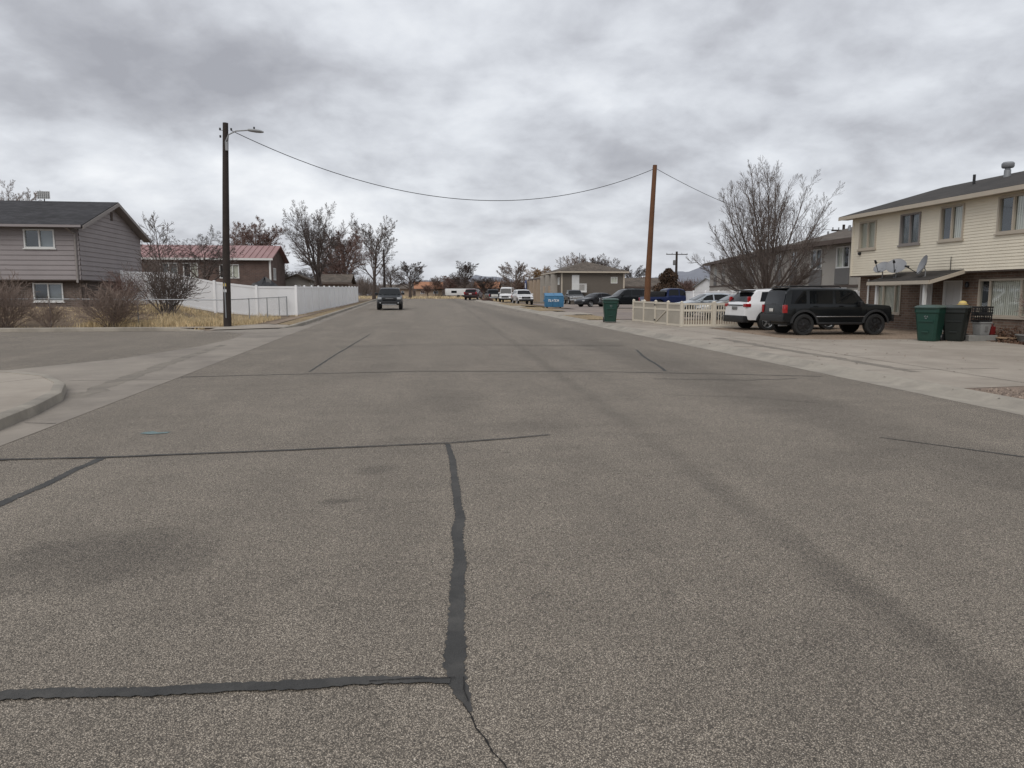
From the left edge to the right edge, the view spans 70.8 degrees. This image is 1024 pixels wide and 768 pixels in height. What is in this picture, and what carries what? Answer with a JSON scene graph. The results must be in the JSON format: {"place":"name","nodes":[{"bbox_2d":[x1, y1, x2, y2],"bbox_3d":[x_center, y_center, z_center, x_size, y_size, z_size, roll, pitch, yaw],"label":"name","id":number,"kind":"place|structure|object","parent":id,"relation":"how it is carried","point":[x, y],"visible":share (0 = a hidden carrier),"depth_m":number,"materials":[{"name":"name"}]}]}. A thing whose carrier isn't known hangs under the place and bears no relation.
{"place":"outdoors","nodes":[
{"label":"outdoors","id":0,"kind":"place"},
{"bbox_2d":[0,370,53,412],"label":"sidewalk","id":1,"kind":"structure","parent":0,"point":[14,392],"depth_m":11.21,"materials":[{"name":"concrete"}]},
{"bbox_2d":[0,331,242,369],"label":"side street","id":2,"kind":"structure","parent":0,"point":[20,350],"depth_m":21.57,"materials":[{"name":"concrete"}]},
{"bbox_2d":[210,324,287,329],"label":"curb ramp","id":3,"kind":"structure","parent":0,"point":[256,326],"depth_m":31.12,"materials":[{"name":"concrete"}]},
{"bbox_2d":[251,277,277,285],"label":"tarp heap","id":4,"kind":"object","parent":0,"point":[265,281],"visible":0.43,"depth_m":51.34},
{"bbox_2d":[269,299,370,323],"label":"sidewalk","id":5,"kind":"structure","parent":0,"point":[283,320],"depth_m":42.98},
{"bbox_2d":[120,270,358,316],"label":"privacy fence","id":6,"kind":"object","parent":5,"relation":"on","point":[303,299],"visible":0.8,"depth_m":42.99,"materials":[{"name":"white plastic"}]},
{"bbox_2d":[358,295,515,301],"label":"dry grass","id":7,"kind":"structure","parent":0,"point":[413,297],"depth_m":118.96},
{"bbox_2d":[0,299,1023,767],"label":"road","id":8,"kind":"structure","parent":0,"point":[800,569],"depth_m":4.52,"materials":[{"name":"asphalt"}]},
{"bbox_2d":[0,458,104,505],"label":"crack sealing","id":9,"kind":"object","parent":8,"relation":"on","point":[39,486],"visible":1,"depth_m":6.31,"materials":[{"name":"asphalt"}]},
{"bbox_2d":[0,300,376,445],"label":"cross gutter","id":10,"kind":"object","parent":8,"relation":"on","point":[79,377],"visible":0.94,"depth_m":14.62,"materials":[{"name":"concrete"}]},
{"bbox_2d":[64,345,224,397],"bbox_3d":[-7.760,-0.484,16.355,0.506,0.104,10.611,-1,7,-11],"label":"tyre mark","id":11,"kind":"object","parent":10,"relation":"on","point":[100,388],"visible":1,"depth_m":13.66,"materials":[{"name":"concrete"}]},
{"bbox_2d":[0,675,450,699],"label":"crack sealing","id":12,"kind":"object","parent":8,"relation":"on","point":[63,692],"visible":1,"depth_m":3.07,"materials":[{"name":"asphalt"}]},
{"bbox_2d":[0,434,548,459],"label":"crack sealing","id":13,"kind":"object","parent":8,"relation":"on","point":[256,450],"visible":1,"depth_m":7.48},
{"bbox_2d":[375,286,403,309],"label":"parked car","id":14,"kind":"object","parent":8,"relation":"on","point":[389,296],"visible":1,"depth_m":55.39,"materials":[{"name":"black paint"}]},
{"bbox_2d":[442,444,472,711],"bbox_3d":[-0.430,0.989,5.406,0.164,0.050,5.073,-1,7,-5],"label":"crack sealing","id":15,"kind":"object","parent":8,"relation":"on","point":[454,656],"visible":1,"depth_m":3.84,"materials":[{"name":"asphalt"}]},
{"bbox_2d":[464,289,482,299],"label":"parked car","id":16,"kind":"object","parent":8,"relation":"on","point":[477,294],"visible":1,"depth_m":99.35,"materials":[{"name":"red paint"}]},
{"bbox_2d":[195,371,794,376],"bbox_3d":[-0.168,-0.202,14.349,12.366,0.018,1.009,0,7,-1],"label":"crack sealing","id":17,"kind":"object","parent":8,"relation":"on","point":[519,371],"visible":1,"depth_m":14.59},
{"bbox_2d":[498,287,513,301],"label":"parked van","id":18,"kind":"object","parent":8,"relation":"on","point":[506,293],"visible":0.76,"depth_m":110.22,"materials":[{"name":"white paint"}]},
{"bbox_2d":[0,295,1023,445],"bbox_3d":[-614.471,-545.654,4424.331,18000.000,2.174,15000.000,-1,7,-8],"label":"ground","id":19,"kind":"structure","parent":0,"point":[28,324],"depth_m":33.27,"materials":[{"name":"brown plant"}]},
{"bbox_2d":[0,180,41,200],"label":"bare tree","id":20,"kind":"object","parent":19,"relation":"on","point":[16,197],"visible":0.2,"depth_m":49.61,"materials":[{"name":"brown plant"}]},
{"bbox_2d":[0,268,56,327],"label":"bare shrub","id":21,"kind":"object","parent":19,"relation":"on","point":[5,305],"visible":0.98,"depth_m":30.12,"materials":[{"name":"plant"}]},
{"bbox_2d":[0,371,66,429],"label":"curb","id":22,"kind":"structure","parent":19,"relation":"on","point":[55,394],"depth_m":9.86,"materials":[{"name":"concrete"}]},
{"bbox_2d":[18,296,70,327],"bbox_3d":[-19.563,-3.024,30.301,1.947,1.400,2.021,-1,7,-8],"label":"bare shrub","id":23,"kind":"object","parent":19,"relation":"on","point":[48,318],"visible":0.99,"depth_m":30.23,"materials":[{"name":"plant"}]},
{"bbox_2d":[0,200,150,306],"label":"split level house","id":24,"kind":"structure","parent":19,"relation":"on","point":[53,249],"depth_m":35.41,"materials":[{"name":"grey"}]},
{"bbox_2d":[23,229,55,249],"bbox_3d":[-22.736,-6.964,34.653,1.480,0.960,0.200,-1,7,-8],"label":"window","id":25,"kind":"structure","parent":24,"relation":"in","point":[32,238],"depth_m":34.69,"materials":[{"name":"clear glass"}]},
{"bbox_2d":[32,283,64,302],"bbox_3d":[-22.769,-4.475,35.388,1.470,0.960,0.190,-1,7,-8],"label":"window","id":26,"kind":"structure","parent":24,"relation":"in","point":[52,290],"depth_m":35.41,"materials":[{"name":"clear glass"}]},
{"bbox_2d":[0,327,205,331],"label":"curb","id":27,"kind":"structure","parent":19,"relation":"on","point":[107,329],"depth_m":28.21,"materials":[{"name":"concrete"}]},
{"bbox_2d":[61,279,167,326],"bbox_3d":[-17.066,-3.406,30.698,3.763,2.106,3.499,3,8,25],"label":"bare shrub","id":28,"kind":"object","parent":19,"relation":"on","point":[117,311],"visible":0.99,"depth_m":30.50,"materials":[{"name":"plant"}]},
{"bbox_2d":[95,263,163,303],"bbox_3d":[-19.321,-5.035,36.577,3.180,2.214,3.045,-1,7,-8],"label":"bare shrub","id":29,"kind":"object","parent":19,"relation":"on","point":[120,284],"visible":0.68,"depth_m":36.40,"materials":[{"name":"plant"}]},
{"bbox_2d":[10,301,280,329],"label":"dry grass","id":30,"kind":"structure","parent":19,"relation":"on","point":[180,320],"depth_m":32.66,"materials":[{"name":"plant"}]},
{"bbox_2d":[8,296,287,325],"bbox_3d":[-23.972,-3.751,36.438,22.554,1.340,11.354,-1,7,-8],"label":"chain link fence","id":31,"kind":"object","parent":19,"relation":"on","point":[249,306],"visible":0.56,"depth_m":32.28,"materials":[{"name":"metal"}]},
{"bbox_2d":[101,242,210,315],"bbox_3d":[-17.091,-5.010,34.635,4.704,3.547,3.749,-1,7,-8],"label":"bare shrub","id":32,"kind":"object","parent":19,"relation":"on","point":[171,286],"visible":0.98,"depth_m":34.55,"materials":[{"name":"plant"}]},
{"bbox_2d":[138,212,175,269],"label":"bare tree","id":33,"kind":"object","parent":19,"relation":"on","point":[163,239],"visible":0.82,"depth_m":46.79,"materials":[{"name":"brown plant"}]},
{"bbox_2d":[162,225,243,279],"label":"bare tree","id":34,"kind":"object","parent":19,"relation":"on","point":[215,255],"visible":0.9,"depth_m":46.77,"materials":[{"name":"brown plant"}]},
{"bbox_2d":[141,244,288,285],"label":"ranch house","id":35,"kind":"structure","parent":19,"relation":"on","point":[261,262],"depth_m":57.12,"materials":[{"name":"red brick"}]},
{"bbox_2d":[219,122,263,326],"bbox_3d":[-11.474,-6.662,30.701,2.063,8.659,0.356,0,7,0],"label":"utility pole","id":36,"kind":"object","parent":19,"relation":"on","point":[227,320],"visible":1,"depth_m":30.63,"materials":[{"name":"brown wood"}]},
{"bbox_2d":[231,130,652,200],"bbox_3d":[-2.032,-10.097,34.933,21.572,2.298,0.029,-3,8,-25],"label":"overhead cable","id":37,"kind":"object","parent":36,"relation":"attached to","point":[431,195],"visible":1,"depth_m":34.31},
{"bbox_2d":[230,215,290,268],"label":"bare tree","id":38,"kind":"object","parent":19,"relation":"on","point":[263,237],"visible":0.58,"depth_m":79.20,"materials":[{"name":"brown plant"}]},
{"bbox_2d":[285,274,315,285],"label":"garden shed","id":39,"kind":"structure","parent":19,"relation":"on","point":[297,280],"depth_m":65.30,"materials":[{"name":"beige paint"}]},
{"bbox_2d":[272,200,358,286],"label":"bare tree","id":40,"kind":"object","parent":19,"relation":"on","point":[319,235],"visible":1,"depth_m":63.52,"materials":[{"name":"grey plant"}]},
{"bbox_2d":[280,299,373,324],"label":"grass strip","id":41,"kind":"object","parent":19,"relation":"on","point":[291,322],"depth_m":43.38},
{"bbox_2d":[278,298,376,328],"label":"curb","id":42,"kind":"structure","parent":19,"relation":"on","point":[303,323],"depth_m":39.35,"materials":[{"name":"concrete"}]},
{"bbox_2d":[314,274,355,286],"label":"bungalow","id":43,"kind":"object","parent":19,"relation":"on","point":[337,280],"visible":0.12,"depth_m":81.16,"materials":[{"name":"beige"}]},
{"bbox_2d":[311,227,373,274],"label":"bare tree","id":44,"kind":"object","parent":19,"relation":"on","point":[344,257],"visible":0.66,"depth_m":86.62,"materials":[{"name":"brown plant"}]},
{"bbox_2d":[348,216,397,298],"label":"bare tree","id":45,"kind":"object","parent":19,"relation":"on","point":[373,244],"visible":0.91,"depth_m":102.47,"materials":[{"name":"brown plant"}]},
{"bbox_2d":[377,264,406,287],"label":"bare tree","id":46,"kind":"object","parent":19,"relation":"on","point":[387,275],"visible":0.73,"depth_m":124.77,"materials":[{"name":"brown plant"}]},
{"bbox_2d":[388,261,425,297],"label":"bare tree","id":47,"kind":"object","parent":19,"relation":"on","point":[416,269],"visible":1,"depth_m":119.52,"materials":[{"name":"brown plant"}]},
{"bbox_2d":[414,282,443,296],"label":"house","id":48,"kind":"structure","parent":19,"relation":"on","point":[417,288],"depth_m":149.97,"materials":[{"name":"orange paint"}]},
{"bbox_2d":[430,274,462,296],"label":"bare tree","id":49,"kind":"object","parent":19,"relation":"on","point":[447,280],"visible":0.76,"depth_m":148.01,"materials":[{"name":"brown plant"}]},
{"bbox_2d":[441,289,465,296],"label":"camper trailer","id":50,"kind":"object","parent":19,"relation":"on","point":[454,292],"visible":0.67,"depth_m":126.87,"materials":[{"name":"white metal"}]},
{"bbox_2d":[449,261,478,288],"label":"bare tree","id":51,"kind":"object","parent":19,"relation":"on","point":[465,268],"visible":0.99,"depth_m":133.85,"materials":[{"name":"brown plant"}]},
{"bbox_2d":[469,276,501,294],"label":"bare tree","id":52,"kind":"object","parent":19,"relation":"on","point":[482,285],"visible":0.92,"depth_m":149.93,"materials":[{"name":"brown plant"}]},
{"bbox_2d":[287,272,704,296],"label":"tree belt","id":53,"kind":"object","parent":19,"relation":"on","point":[365,288],"visible":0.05,"depth_m":184.19,"materials":[{"name":"plant"}]},
{"bbox_2d":[496,261,532,289],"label":"bare tree","id":54,"kind":"object","parent":19,"relation":"on","point":[519,270],"visible":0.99,"depth_m":131.88,"materials":[{"name":"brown plant"}]},
{"bbox_2d":[512,289,533,304],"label":"parked car","id":55,"kind":"object","parent":19,"relation":"on","point":[521,295],"visible":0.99,"depth_m":85.62,"materials":[{"name":"white paint"}]},
{"bbox_2d":[525,275,544,301],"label":"apartment block","id":56,"kind":"structure","parent":19,"relation":"on","point":[532,285],"depth_m":116.87,"materials":[{"name":"beige paint"}]},
{"bbox_2d":[522,265,551,281],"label":"bare tree","id":57,"kind":"object","parent":19,"relation":"on","point":[538,273],"visible":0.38,"depth_m":142.02,"materials":[{"name":"brown plant"}]},
{"bbox_2d":[543,293,563,307],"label":"dumpster","id":58,"kind":"object","parent":19,"relation":"on","point":[553,300],"visible":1,"depth_m":65.63,"materials":[{"name":"blue paint"}]},
{"bbox_2d":[554,252,584,268],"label":"bare tree","id":59,"kind":"object","parent":19,"relation":"on","point":[574,261],"visible":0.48,"depth_m":137.13,"materials":[{"name":"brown plant"}]},
{"bbox_2d":[540,253,628,303],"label":"house","id":60,"kind":"structure","parent":19,"relation":"on","point":[585,278],"depth_m":96.65,"materials":[{"name":"grey"}]},
{"bbox_2d":[594,253,620,268],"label":"bare tree","id":61,"kind":"object","parent":19,"relation":"on","point":[610,262],"visible":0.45,"depth_m":138.91,"materials":[{"name":"grey plant"}]},
{"bbox_2d":[530,304,722,319],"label":"parking lot","id":62,"kind":"structure","parent":19,"relation":"on","point":[624,312],"depth_m":56.51,"materials":[{"name":"concrete"}]},
{"bbox_2d":[563,290,583,303],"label":"pickup truck","id":63,"kind":"object","parent":62,"relation":"on","point":[571,295],"visible":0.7,"depth_m":89.63,"materials":[{"name":"grey paint"}]},
{"bbox_2d":[574,293,611,306],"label":"parked car","id":64,"kind":"object","parent":62,"relation":"on","point":[591,300],"visible":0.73,"depth_m":72.86,"materials":[{"name":"grey paint"}]},
{"bbox_2d":[598,288,643,306],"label":"parked car","id":65,"kind":"object","parent":62,"relation":"on","point":[625,296],"visible":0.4,"depth_m":65.57,"materials":[{"name":"black paint"}]},
{"bbox_2d":[639,288,685,302],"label":"pickup truck","id":66,"kind":"object","parent":62,"relation":"on","point":[672,295],"visible":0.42,"depth_m":59.51,"materials":[{"name":"blue paint"}]},
{"bbox_2d":[675,293,730,316],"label":"parked car","id":67,"kind":"object","parent":62,"relation":"on","point":[706,298],"visible":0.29,"depth_m":42.46,"materials":[{"name":"silver metal"}]},
{"bbox_2d":[695,293,736,318],"bbox_3d":[12.682,-4.372,40.280,4.550,1.446,2.160,0,7,-2],"label":"parked car","id":68,"kind":"object","parent":62,"relation":"on","point":[724,299],"visible":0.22,"depth_m":39.61,"materials":[{"name":"beige paint"}]},
{"bbox_2d":[621,265,645,277],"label":"bare tree","id":69,"kind":"object","parent":19,"relation":"on","point":[629,275],"visible":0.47,"depth_m":131.97,"materials":[{"name":"grey plant"}]},
{"bbox_2d":[644,165,656,301],"bbox_3d":[7.605,-7.742,39.747,0.640,8.459,0.410,-1,7,-8],"label":"utility pole","id":70,"kind":"object","parent":19,"relation":"on","point":[647,290],"visible":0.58,"depth_m":39.64,"materials":[{"name":"orange wood"}]},
{"bbox_2d":[625,278,680,290],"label":"gabled house","id":71,"kind":"structure","parent":19,"relation":"on","point":[634,282],"depth_m":103.76,"materials":[{"name":"beige paint"}]},
{"bbox_2d":[652,268,684,290],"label":"juniper","id":72,"kind":"object","parent":19,"relation":"on","point":[667,277],"visible":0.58,"depth_m":85.99,"materials":[{"name":"brown plant"}]},
{"bbox_2d":[632,299,738,326],"bbox_3d":[7.207,-3.271,33.224,2.632,1.257,6.877,-5,9,-36],"label":"picket fence","id":73,"kind":"object","parent":19,"relation":"on","point":[666,313],"visible":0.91,"depth_m":31.84,"materials":[{"name":"beige plastic"}]},
{"bbox_2d":[692,278,709,290],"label":"shed","id":74,"kind":"structure","parent":19,"relation":"on","point":[703,284],"depth_m":114.63,"materials":[{"name":"white plastic"}]},
{"bbox_2d":[472,299,1023,414],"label":"curb","id":75,"kind":"structure","parent":19,"relation":"on","point":[990,400],"depth_m":14.38,"materials":[{"name":"concrete"}]},
{"bbox_2d":[686,155,844,293],"bbox_3d":[12.779,-7.119,35.592,6.353,8.350,6.712,6,9,42],"label":"bare tree","id":76,"kind":"object","parent":19,"relation":"on","point":[737,272],"visible":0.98,"depth_m":35.20,"materials":[{"name":"grey plant"}]},
{"bbox_2d":[703,231,828,290],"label":"apartment block","id":77,"kind":"structure","parent":19,"relation":"on","point":[714,286],"depth_m":63.29,"materials":[{"name":"beige paint"}]},
{"bbox_2d":[685,290,859,300],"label":"privacy fence","id":78,"kind":"object","parent":19,"relation":"on","point":[691,294],"visible":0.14,"depth_m":56.23,"materials":[{"name":"white plastic"}]},
{"bbox_2d":[789,225,860,290],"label":"apartment block","id":79,"kind":"structure","parent":19,"relation":"on","point":[834,270],"depth_m":40.95,"materials":[{"name":"beige paint"}]},
{"bbox_2d":[810,249,822,269],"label":"window","id":80,"kind":"structure","parent":79,"relation":"in","point":[820,251],"depth_m":42.68,"materials":[{"name":"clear glass"}]},
{"bbox_2d":[836,245,850,267],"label":"window","id":81,"kind":"structure","parent":79,"relation":"in","point":[842,252],"depth_m":40.09,"materials":[{"name":"white glass"}]},
{"bbox_2d":[838,161,1023,336],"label":"apartment house","id":82,"kind":"structure","parent":19,"relation":"on","point":[967,238],"depth_m":26.93,"materials":[{"name":"beige"}]},
{"bbox_2d":[857,220,876,251],"bbox_3d":[15.512,-6.442,31.328,0.200,1.260,1.270,-1,7,-8],"label":"window","id":83,"kind":"structure","parent":82,"relation":"in","point":[863,245],"depth_m":31.34,"materials":[{"name":"beige glass"}]},
{"bbox_2d":[878,285,901,314],"bbox_3d":[16.140,-3.614,30.829,0.185,1.290,1.710,-1,7,-8],"label":"window","id":84,"kind":"structure","parent":82,"relation":"in","point":[882,300],"depth_m":30.71,"materials":[{"name":"beige glass"}]},
{"bbox_2d":[886,259,906,277],"bbox_3d":[14.991,-4.553,28.243,0.818,0.747,0.690,-2,7,-19],"label":"satellite dish","id":85,"kind":"object","parent":82,"relation":"on","point":[895,265],"visible":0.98,"depth_m":28.32,"materials":[{"name":"grey paint"}]},
{"bbox_2d":[897,212,921,246],"bbox_3d":[15.881,-6.143,28.665,0.200,1.280,1.280,-1,7,-8],"label":"window","id":86,"kind":"structure","parent":82,"relation":"in","point":[903,242],"depth_m":28.67,"materials":[{"name":"clear glass"}]},
{"bbox_2d":[904,255,927,276],"bbox_3d":[15.084,-4.380,26.707,0.769,0.809,0.606,-2,7,-17],"label":"satellite dish","id":87,"kind":"object","parent":82,"relation":"on","point":[922,264],"visible":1,"depth_m":26.82,"materials":[{"name":"grey paint"}]},
{"bbox_2d":[919,283,932,304],"bbox_3d":[16.461,-3.053,28.609,0.130,2.000,0.660,-1,7,-8],"label":"door","id":88,"kind":"structure","parent":82,"relation":"in","point":[929,286],"depth_m":28.50,"materials":[{"name":"white paint"}]},
{"bbox_2d":[936,203,964,242],"bbox_3d":[16.188,-5.889,26.450,0.200,1.320,1.280,-1,7,-8],"label":"window","id":89,"kind":"structure","parent":82,"relation":"in","point":[948,228],"depth_m":26.47,"materials":[{"name":"clear glass"}]},
{"bbox_2d":[942,280,962,331],"bbox_3d":[16.652,-2.892,27.231,0.130,2.020,0.940,-1,7,-8],"label":"door","id":90,"kind":"structure","parent":82,"relation":"in","point":[952,290],"depth_m":27.23,"materials":[{"name":"white paint"}]},
{"bbox_2d":[975,278,1023,319],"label":"window","id":91,"kind":"structure","parent":82,"relation":"in","point":[986,295],"depth_m":24.95,"materials":[{"name":"white glass"}]},
{"bbox_2d":[993,193,1023,235],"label":"window","id":92,"kind":"structure","parent":82,"relation":"in","point":[1008,210],"depth_m":23.98,"materials":[{"name":"white glass"}]},
{"bbox_2d":[965,335,996,340],"bbox_3d":[14.853,-1.437,22.965,1.000,0.245,0.450,-1,7,-8],"label":"paving block","id":93,"kind":"object","parent":19,"relation":"on","point":[979,337],"depth_m":22.74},
{"bbox_2d":[971,322,992,334],"bbox_3d":[14.953,-1.770,22.933,0.450,0.415,0.370,-2,7,-13],"label":"bucket","id":94,"kind":"object","parent":93,"relation":"on","point":[981,328],"visible":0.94,"depth_m":22.80,"materials":[{"name":"grey plastic"}]},
{"bbox_2d":[970,314,992,321],"bbox_3d":[14.948,-2.104,22.922,0.480,0.240,0.340,-1,7,-12],"label":"plastic crate","id":95,"kind":"object","parent":94,"relation":"on","point":[982,317],"visible":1,"depth_m":22.78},
{"bbox_2d":[971,306,993,313],"bbox_3d":[14.976,-2.350,22.915,0.480,0.240,0.340,0,7,-3],"label":"plastic crate","id":96,"kind":"object","parent":95,"relation":"on","point":[986,310],"visible":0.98,"depth_m":22.76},
{"bbox_2d":[965,386,1023,398],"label":"gravel bed","id":97,"kind":"object","parent":19,"relation":"on","point":[1012,388],"visible":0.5,"depth_m":11.90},
{"bbox_2d":[968,326,1023,344],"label":"leaf litter","id":98,"kind":"object","parent":19,"relation":"on","point":[1011,341],"visible":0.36,"depth_m":23.13,"materials":[{"name":"brown plant"}]},
{"bbox_2d":[0,0,1023,284],"label":"sky","id":99,"kind":"structure","parent":0,"point":[124,102],"materials":[{"name":"grey"}]},
{"bbox_2d":[359,266,709,294],"bbox_3d":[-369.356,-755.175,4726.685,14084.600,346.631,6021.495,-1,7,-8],"label":"mountain","id":100,"kind":"structure","parent":0,"point":[698,273],"depth_m":6463.89,"materials":[{"name":"stone"}]},
{"bbox_2d":[592,320,1023,387],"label":"driveway","id":101,"kind":"structure","parent":0,"point":[1001,361],"depth_m":18.40,"materials":[{"name":"concrete"}]},
{"bbox_2d":[602,298,618,321],"bbox_3d":[4.734,-3.559,34.727,0.781,1.170,0.967,0,7,2],"label":"wheelie bin","id":102,"kind":"object","parent":101,"relation":"on","point":[610,306],"visible":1,"depth_m":34.36,"materials":[{"name":"green plastic"}]},
{"bbox_2d":[715,338,917,371],"bbox_3d":[7.472,-0.898,19.236,0.552,0.098,10.010,-1,7,-8],"label":"tyre mark","id":103,"kind":"object","parent":101,"relation":"on","point":[796,351],"visible":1,"depth_m":17.79,"materials":[{"name":"concrete"}]},
{"bbox_2d":[914,305,946,340],"bbox_3d":[13.273,-1.924,22.828,0.967,1.170,0.781,-6,9,-39],"label":"wheelie bin","id":104,"kind":"object","parent":101,"relation":"on","point":[930,322],"visible":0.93,"depth_m":22.56,"materials":[{"name":"green plastic"}]},
{"bbox_2d":[943,305,972,340],"bbox_3d":[14.075,-1.925,22.842,0.781,1.170,0.967,6,9,40],"label":"wheelie bin","id":105,"kind":"object","parent":101,"relation":"on","point":[956,320],"visible":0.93,"depth_m":22.54,"materials":[{"name":"black plastic"}]},
{"bbox_2d":[711,325,1016,341],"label":"driveway","id":106,"kind":"structure","parent":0,"point":[817,331],"depth_m":26.79,"materials":[{"name":"concrete"}]},
{"bbox_2d":[723,289,834,329],"bbox_3d":[11.336,-3.109,29.872,4.680,1.686,2.250,-1,7,-11],"label":"parked car","id":107,"kind":"object","parent":106,"relation":"on","point":[743,309],"visible":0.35,"depth_m":28.86,"materials":[{"name":"white paint"}]},
{"bbox_2d":[760,286,893,334],"bbox_3d":[11.573,-2.730,26.652,4.394,1.788,2.136,-1,7,-6],"label":"parked car","id":108,"kind":"object","parent":106,"relation":"on","point":[801,311],"visible":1,"depth_m":25.82,"materials":[{"name":"black paint"}]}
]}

